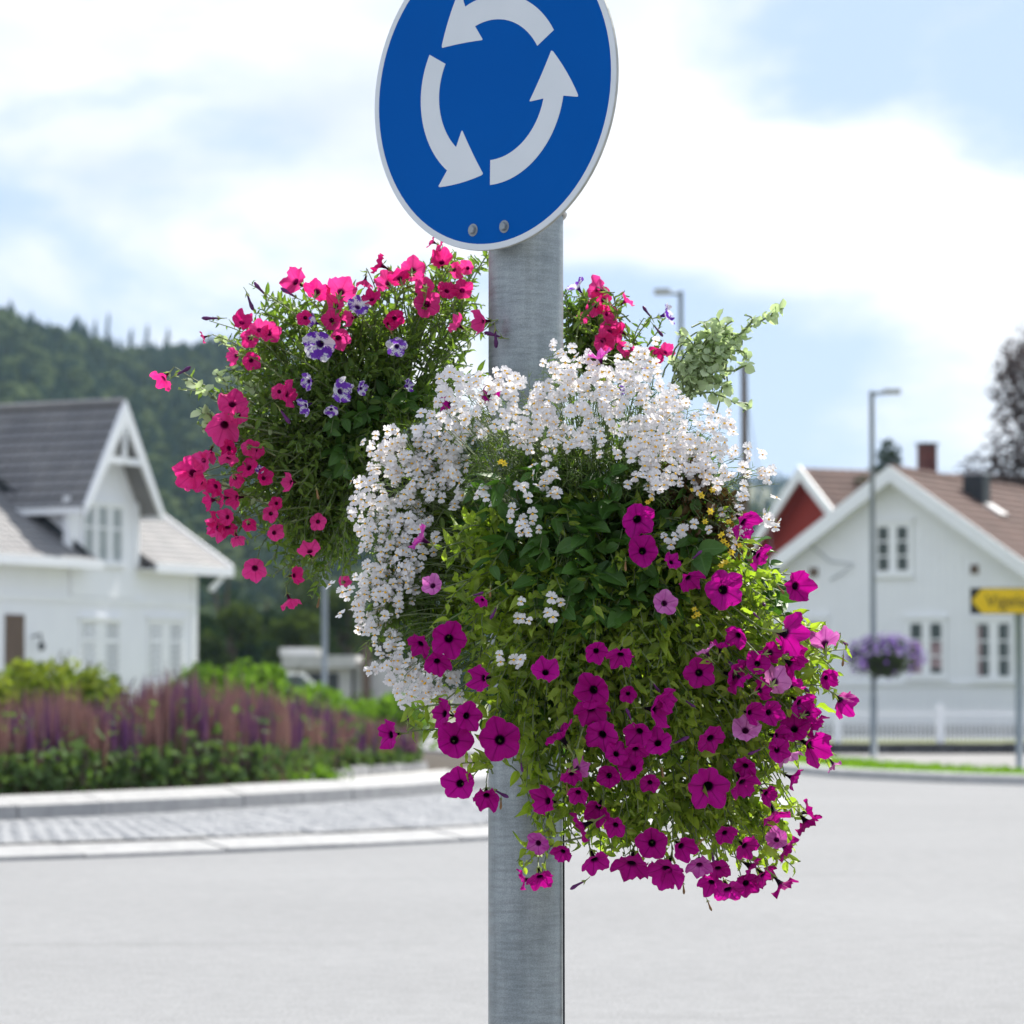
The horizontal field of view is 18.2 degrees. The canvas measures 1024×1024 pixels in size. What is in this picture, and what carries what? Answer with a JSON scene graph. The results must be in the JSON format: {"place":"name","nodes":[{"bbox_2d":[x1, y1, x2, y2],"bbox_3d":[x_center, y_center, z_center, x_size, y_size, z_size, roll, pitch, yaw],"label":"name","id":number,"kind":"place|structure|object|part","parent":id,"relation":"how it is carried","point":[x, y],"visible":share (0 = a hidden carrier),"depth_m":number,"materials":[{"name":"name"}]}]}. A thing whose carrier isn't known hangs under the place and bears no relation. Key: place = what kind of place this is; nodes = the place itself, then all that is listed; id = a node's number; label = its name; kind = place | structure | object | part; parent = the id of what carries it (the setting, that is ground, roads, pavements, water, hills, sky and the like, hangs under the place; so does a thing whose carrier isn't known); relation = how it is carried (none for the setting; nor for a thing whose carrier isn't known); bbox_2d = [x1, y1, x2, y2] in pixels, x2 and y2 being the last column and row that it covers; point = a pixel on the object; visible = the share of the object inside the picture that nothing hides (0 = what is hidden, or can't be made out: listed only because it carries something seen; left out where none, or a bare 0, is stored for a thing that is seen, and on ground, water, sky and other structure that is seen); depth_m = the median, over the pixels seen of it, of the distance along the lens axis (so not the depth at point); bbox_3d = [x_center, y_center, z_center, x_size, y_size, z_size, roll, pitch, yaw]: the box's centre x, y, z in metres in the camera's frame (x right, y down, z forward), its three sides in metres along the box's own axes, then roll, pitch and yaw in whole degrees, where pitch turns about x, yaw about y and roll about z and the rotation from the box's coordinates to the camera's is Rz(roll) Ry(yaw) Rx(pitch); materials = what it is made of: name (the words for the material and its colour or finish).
{"place":"outdoors","nodes":[
{"label":"outdoors","id":0,"kind":"place"},
{"bbox_2d":[29,752,484,793],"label":"flower bed soil","id":1,"kind":"structure","parent":0,"point":[438,761],"depth_m":39.20,"materials":[{"name":"brown soil"}]},
{"bbox_2d":[0,649,99,711],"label":"shrub","id":2,"kind":"object","parent":1,"relation":"on","point":[10,679],"visible":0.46,"depth_m":33.85,"materials":[{"name":"green plant"}]},
{"bbox_2d":[0,657,121,715],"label":"shrub","id":3,"kind":"object","parent":1,"relation":"on","point":[95,672],"visible":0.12,"depth_m":34.51,"materials":[{"name":"green plant"}]},
{"bbox_2d":[71,747,91,791],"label":"shrub","id":4,"kind":"object","parent":1,"relation":"on","point":[82,776],"visible":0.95,"depth_m":26.35,"materials":[{"name":"green plant"}]},
{"bbox_2d":[37,677,135,716],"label":"shrub","id":5,"kind":"object","parent":1,"relation":"on","point":[101,694],"visible":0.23,"depth_m":34.35,"materials":[{"name":"green plant"}]},
{"bbox_2d":[0,660,418,794],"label":"salvia spikes","id":6,"kind":"object","parent":1,"relation":"on","point":[164,723],"visible":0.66,"depth_m":28.14,"materials":[{"name":"purple plant"}]},
{"bbox_2d":[0,691,423,794],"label":"salvia leaves","id":7,"kind":"object","parent":1,"relation":"on","point":[148,762],"visible":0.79,"depth_m":27.58,"materials":[{"name":"green plant"}]},
{"bbox_2d":[163,660,274,701],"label":"shrub","id":8,"kind":"object","parent":1,"relation":"on","point":[203,670],"visible":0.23,"depth_m":38.53,"materials":[{"name":"green plant"}]},
{"bbox_2d":[212,657,332,702],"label":"shrub","id":9,"kind":"object","parent":1,"relation":"on","point":[277,675],"visible":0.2,"depth_m":39.17,"materials":[{"name":"green plant"}]},
{"bbox_2d":[290,764,354,781],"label":"shrub","id":10,"kind":"object","parent":1,"relation":"on","point":[319,772],"visible":0.84,"depth_m":29.71,"materials":[{"name":"green plant"}]},
{"bbox_2d":[282,690,379,723],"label":"shrub","id":11,"kind":"object","parent":1,"relation":"on","point":[335,701],"visible":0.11,"depth_m":38.01,"materials":[{"name":"green plant"}]},
{"bbox_2d":[301,762,427,780],"bbox_3d":[-1.483,2.618,32.374,0.116,0.109,4.050,-1,-3,15],"label":"stone edging","id":12,"kind":"object","parent":1,"relation":"on","point":[362,770],"visible":0.63,"depth_m":32.76,"materials":[{"name":"stone"}]},
{"bbox_2d":[320,687,415,724],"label":"shrub","id":13,"kind":"object","parent":1,"relation":"on","point":[326,695],"visible":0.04,"depth_m":39.18,"materials":[{"name":"green plant"}]},
{"bbox_2d":[344,692,437,753],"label":"shrub","id":14,"kind":"object","parent":1,"relation":"on","point":[389,713],"visible":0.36,"depth_m":38.78,"materials":[{"name":"green plant"}]},
{"bbox_2d":[338,769,447,778],"bbox_3d":[-1.246,2.648,32.048,0.610,0.001,6.159,-1,-3,16],"label":"gravel strip","id":15,"kind":"object","parent":1,"relation":"on","point":[408,773],"visible":0.4,"depth_m":32.79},
{"bbox_2d":[180,369,782,701],"bbox_3d":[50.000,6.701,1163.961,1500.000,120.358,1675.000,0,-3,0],"label":"hill","id":16,"kind":"structure","parent":0,"point":[765,491],"depth_m":1608.07,"materials":[{"name":"green plant"}]},
{"bbox_2d":[7,299,16,312],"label":"skyline tree","id":17,"kind":"object","parent":16,"relation":"on","point":[11,307],"visible":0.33,"depth_m":909.54,"materials":[{"name":"green plant"}]},
{"bbox_2d":[67,314,82,334],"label":"skyline tree","id":18,"kind":"object","parent":16,"relation":"on","point":[76,325],"visible":0.48,"depth_m":908.17,"materials":[{"name":"green plant"}]},
{"bbox_2d":[81,320,90,336],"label":"skyline tree","id":19,"kind":"object","parent":16,"relation":"on","point":[85,329],"visible":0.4,"depth_m":908.79,"materials":[{"name":"green plant"}]},
{"bbox_2d":[92,317,97,337],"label":"skyline tree","id":20,"kind":"object","parent":16,"relation":"on","point":[94,332],"visible":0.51,"depth_m":908.73,"materials":[{"name":"green plant"}]},
{"bbox_2d":[104,312,110,344],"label":"skyline tree","id":21,"kind":"object","parent":16,"relation":"on","point":[107,336],"visible":0.66,"depth_m":908.94,"materials":[{"name":"green plant"}]},
{"bbox_2d":[128,327,134,348],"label":"skyline tree","id":22,"kind":"object","parent":16,"relation":"on","point":[130,341],"visible":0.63,"depth_m":908.68,"materials":[{"name":"green plant"}]},
{"bbox_2d":[144,323,148,345],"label":"skyline tree","id":23,"kind":"object","parent":16,"relation":"on","point":[146,339],"visible":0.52,"depth_m":908.99,"materials":[{"name":"green plant"}]},
{"bbox_2d":[165,328,169,343],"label":"skyline tree","id":24,"kind":"object","parent":16,"relation":"on","point":[167,336],"visible":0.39,"depth_m":908.55,"materials":[{"name":"green plant"}]},
{"bbox_2d":[0,307,789,700],"bbox_3d":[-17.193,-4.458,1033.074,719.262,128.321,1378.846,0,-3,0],"label":"forest","id":25,"kind":"object","parent":16,"relation":"on","point":[44,363],"visible":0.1,"depth_m":672.37,"materials":[{"name":"green plant"}]},
{"bbox_2d":[0,721,1023,1023],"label":"road","id":26,"kind":"structure","parent":0,"point":[900,903],"depth_m":14.66,"materials":[{"name":"grey asphalt"}]},
{"bbox_2d":[322,413,327,692],"bbox_3d":[-3.285,0.637,60.059,0.582,7.674,0.240,0,-3,0],"label":"street lamp","id":27,"kind":"object","parent":26,"relation":"on","point":[324,628],"depth_m":59.92,"materials":[{"name":"grey metal"}]},
{"bbox_2d":[0,767,759,844],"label":"apron","id":28,"kind":"object","parent":26,"relation":"on","point":[254,834],"visible":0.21,"depth_m":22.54,"materials":[{"name":"stone"}]},
{"bbox_2d":[0,749,487,819],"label":"kerb","id":29,"kind":"structure","parent":28,"relation":"on","point":[69,804],"depth_m":27.37,"materials":[{"name":"concrete"}]},
{"bbox_2d":[0,796,787,860],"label":"kerb","id":30,"kind":"structure","parent":26,"relation":"on","point":[219,845],"depth_m":22.15,"materials":[{"name":"concrete"}]},
{"bbox_2d":[375,0,618,1023],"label":"roundabout sign","id":31,"kind":"object","parent":26,"relation":"on","point":[493,121],"visible":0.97,"depth_m":6.39,"materials":[{"name":"metal"}]},
{"bbox_2d":[327,438,517,511],"bbox_3d":[-0.147,-0.079,6.680,0.716,0.144,0.337,-2,-4,37],"label":"planter bowl","id":32,"kind":"object","parent":31,"relation":"attached to","point":[386,487],"visible":0.06,"depth_m":6.68,"materials":[{"name":"plastic"}]},
{"bbox_2d":[183,334,296,506],"bbox_3d":[-0.563,-0.186,6.630,0.237,0.370,0.128,0,-3,0],"label":"licorice plant","id":33,"kind":"object","parent":32,"relation":"in","point":[207,416],"visible":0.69,"depth_m":6.62,"materials":[{"name":"green plant"}]},
{"bbox_2d":[149,237,508,610],"bbox_3d":[-0.379,-0.188,6.637,0.747,0.786,0.555,0,-3,0],"label":"petunia plant","id":34,"kind":"object","parent":32,"relation":"in","point":[316,523],"visible":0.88,"depth_m":6.59,"materials":[{"name":"pink plant"}]},
{"bbox_2d":[255,295,417,475],"bbox_3d":[-0.359,-0.254,6.616,0.330,0.374,0.314,0,-3,0],"label":"petunia plant","id":35,"kind":"object","parent":32,"relation":"in","point":[319,349],"visible":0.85,"depth_m":6.54,"materials":[{"name":"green plant"}]},
{"bbox_2d":[563,275,675,404],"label":"petunia plant","id":36,"kind":"object","parent":32,"relation":"in","point":[606,331],"visible":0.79,"depth_m":6.67,"materials":[{"name":"pink plant"}]},
{"bbox_2d":[565,277,674,399],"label":"petunia plant","id":37,"kind":"object","parent":32,"relation":"in","point":[667,314],"visible":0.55,"depth_m":6.64,"materials":[{"name":"purple plant"}]},
{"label":"planter bowl","id":38,"kind":"object","parent":31,"relation":"attached to","visible":0},
{"bbox_2d":[326,336,780,718],"bbox_3d":[0.072,0.021,6.114,0.874,0.749,0.440,0,-3,0],"label":"nemesia plant","id":39,"kind":"object","parent":38,"relation":"in","point":[641,443],"visible":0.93,"depth_m":6.05,"materials":[{"name":"white plant"}]},
{"bbox_2d":[359,347,859,910],"bbox_3d":[0.182,0.233,6.136,0.965,1.076,0.518,0,-3,0],"label":"petunia plant","id":40,"kind":"object","parent":38,"relation":"in","point":[753,689],"visible":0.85,"depth_m":6.01,"materials":[{"name":"purple plant"}]},
{"bbox_2d":[497,455,753,618],"bbox_3d":[0.216,0.047,6.038,0.488,0.315,0.197,0,-3,0],"label":"loosestrife plant","id":41,"kind":"object","parent":38,"relation":"in","point":[721,537],"visible":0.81,"depth_m":6.01,"materials":[{"name":"yellow plant"}]},
{"bbox_2d":[447,450,804,769],"bbox_3d":[0.248,0.192,6.128,0.723,0.634,0.454,0,-3,-8],"label":"broadleaf plant","id":42,"kind":"object","parent":38,"relation":"in","point":[541,549],"visible":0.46,"depth_m":5.99,"materials":[{"name":"green plant"}]},
{"bbox_2d":[654,288,683,758],"bbox_3d":[2.418,0.210,49.066,0.458,7.291,0.240,0,-3,0],"label":"street lamp","id":43,"kind":"object","parent":26,"relation":"on","point":[662,291],"visible":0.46,"depth_m":49.21,"materials":[{"name":"grey metal"}]},
{"bbox_2d":[751,757,1023,784],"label":"roadside kerb","id":44,"kind":"structure","parent":26,"relation":"on","point":[940,777],"depth_m":39.54,"materials":[{"name":"concrete"}]},
{"bbox_2d":[0,0,1023,480],"label":"sky","id":45,"kind":"structure","parent":0,"point":[858,165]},
{"bbox_2d":[428,702,1015,742],"bbox_3d":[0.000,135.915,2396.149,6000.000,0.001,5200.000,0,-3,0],"label":"ground","id":46,"kind":"structure","parent":0,"point":[891,740],"depth_m":76.25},
{"bbox_2d":[0,398,233,703],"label":"white house","id":47,"kind":"structure","parent":46,"relation":"on","point":[104,558],"depth_m":68.85,"materials":[{"name":"paint"}]},
{"bbox_2d":[4,614,24,680],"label":"door","id":48,"kind":"structure","parent":47,"relation":"in","point":[14,645],"depth_m":65.97,"materials":[{"name":"brown wood"}]},
{"bbox_2d":[78,616,123,685],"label":"window","id":49,"kind":"structure","parent":47,"relation":"in","point":[100,640],"depth_m":68.70,"materials":[{"name":"white wood"}]},
{"bbox_2d":[81,500,127,567],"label":"window","id":50,"kind":"structure","parent":47,"relation":"in","point":[102,528],"depth_m":68.86,"materials":[{"name":"white glass"}]},
{"bbox_2d":[146,616,186,685],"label":"window","id":51,"kind":"structure","parent":47,"relation":"in","point":[165,640],"depth_m":70.81,"materials":[{"name":"white wood"}]},
{"bbox_2d":[198,612,238,669],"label":"tree","id":52,"kind":"object","parent":46,"relation":"on","point":[205,621],"visible":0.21,"depth_m":129.58,"materials":[{"name":"green plant"}]},
{"bbox_2d":[195,557,259,665],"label":"tree","id":53,"kind":"object","parent":46,"relation":"on","point":[229,592],"visible":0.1,"depth_m":165.35,"materials":[{"name":"green plant"}]},
{"bbox_2d":[197,600,267,674],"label":"tree","id":54,"kind":"object","parent":46,"relation":"on","point":[234,623],"visible":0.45,"depth_m":124.80,"materials":[{"name":"green plant"}]},
{"bbox_2d":[218,600,292,668],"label":"tree","id":55,"kind":"object","parent":46,"relation":"on","point":[254,652],"visible":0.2,"depth_m":139.12,"materials":[{"name":"green plant"}]},
{"bbox_2d":[260,608,321,669],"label":"tree","id":56,"kind":"object","parent":46,"relation":"on","point":[294,630],"visible":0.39,"depth_m":117.44,"materials":[{"name":"green plant"}]},
{"bbox_2d":[242,672,341,702],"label":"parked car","id":57,"kind":"object","parent":46,"relation":"on","point":[301,678],"visible":0.01,"depth_m":83.20,"materials":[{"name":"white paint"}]},
{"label":"window","id":58,"kind":"part","parent":57,"relation":"part of","materials":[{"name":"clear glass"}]},
{"bbox_2d":[272,567,360,654],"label":"tree","id":59,"kind":"object","parent":46,"relation":"on","point":[308,603],"visible":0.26,"depth_m":169.45,"materials":[{"name":"green plant"}]},
{"bbox_2d":[309,589,382,661],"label":"tree","id":60,"kind":"object","parent":46,"relation":"on","point":[343,627],"visible":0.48,"depth_m":125.84,"materials":[{"name":"green plant"}]},
{"bbox_2d":[279,644,426,719],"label":"garage","id":61,"kind":"structure","parent":46,"relation":"on","point":[346,675],"depth_m":99.85,"materials":[{"name":"concrete"}]},
{"bbox_2d":[305,673,338,693],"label":"garage door","id":62,"kind":"structure","parent":61,"relation":"in","point":[332,678],"depth_m":99.83,"materials":[{"name":"metal"}]},
{"bbox_2d":[354,599,430,661],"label":"tree","id":63,"kind":"object","parent":46,"relation":"on","point":[392,650],"visible":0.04,"depth_m":149.71,"materials":[{"name":"green plant"}]},
{"bbox_2d":[741,367,774,567],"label":"utility pole","id":64,"kind":"object","parent":46,"relation":"on","point":[744,423],"visible":0.32,"depth_m":75.18,"materials":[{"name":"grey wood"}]},
{"bbox_2d":[854,438,902,484],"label":"spruce tree","id":65,"kind":"object","parent":46,"relation":"on","point":[888,459],"visible":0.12,"depth_m":112.18,"materials":[{"name":"green plant"}]},
{"bbox_2d":[750,442,1020,571],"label":"red house","id":66,"kind":"structure","parent":46,"relation":"on","point":[807,499],"depth_m":112.70,"materials":[{"name":"brown wood"}]},
{"bbox_2d":[954,321,1023,486],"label":"copper beech","id":67,"kind":"object","parent":46,"relation":"on","point":[1012,364],"visible":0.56,"depth_m":108.67,"materials":[{"name":"brown plant"}]},
{"bbox_2d":[662,299,786,418],"bbox_3d":[0.417,-0.313,6.521,0.249,0.247,0.174,-2,-4,25],"label":"licorice plant","id":68,"kind":"object","parent":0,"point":[699,365],"visible":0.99,"depth_m":6.50,"materials":[{"name":"green plant"}]},
{"bbox_2d":[719,464,1023,733],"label":"gabled house","id":69,"kind":"structure","parent":0,"point":[944,543],"depth_m":84.81,"materials":[{"name":"white paint"}]},
{"bbox_2d":[795,615,828,678],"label":"window","id":70,"kind":"structure","parent":69,"relation":"in","point":[823,618],"depth_m":85.93,"materials":[{"name":"white wood"}]},
{"bbox_2d":[875,519,914,577],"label":"window","id":71,"kind":"structure","parent":69,"relation":"in","point":[893,537],"depth_m":85.06,"materials":[{"name":"white glass"}]},
{"bbox_2d":[903,616,948,680],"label":"window","id":72,"kind":"structure","parent":69,"relation":"in","point":[930,632],"depth_m":84.46,"materials":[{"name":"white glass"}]},
{"bbox_2d":[970,616,1014,683],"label":"window","id":73,"kind":"structure","parent":69,"relation":"in","point":[993,637],"depth_m":83.62,"materials":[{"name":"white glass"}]},
{"bbox_2d":[832,754,1015,769],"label":"pavement","id":74,"kind":"structure","parent":0,"point":[1000,760],"depth_m":52.44,"materials":[{"name":"grey concrete"}]},
{"bbox_2d":[735,704,1023,753],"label":"picket fence","id":75,"kind":"object","parent":74,"relation":"on","point":[940,746],"visible":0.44,"depth_m":56.62,"materials":[{"name":"wood"}]},
{"bbox_2d":[869,389,900,756],"bbox_3d":[6.303,1.028,54.028,0.538,6.217,0.240,0,-3,0],"label":"street lamp","id":76,"kind":"object","parent":74,"relation":"on","point":[873,725],"visible":0.9,"depth_m":54.00,"materials":[{"name":"grey metal"}]},
{"bbox_2d":[841,632,927,680],"bbox_3d":[6.226,2.421,53.533,1.444,0.813,1.381,0,-3,0],"label":"hanging basket","id":77,"kind":"object","parent":76,"relation":"attached to","point":[886,663],"visible":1,"depth_m":53.29,"materials":[{"name":"plastic"}]},
{"bbox_2d":[970,588,1023,769],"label":"direction sign","id":78,"kind":"object","parent":74,"relation":"on","point":[996,600],"visible":0.99,"depth_m":43.90,"materials":[{"name":"yellow"}]},
{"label":"grass verge","id":79,"kind":"structure","parent":0,"visible":0},
{"bbox_2d":[765,748,1023,773],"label":"grass","id":80,"kind":"structure","parent":79,"relation":"on","point":[855,762],"depth_m":41.99,"materials":[{"name":"green plant"}]}
]}

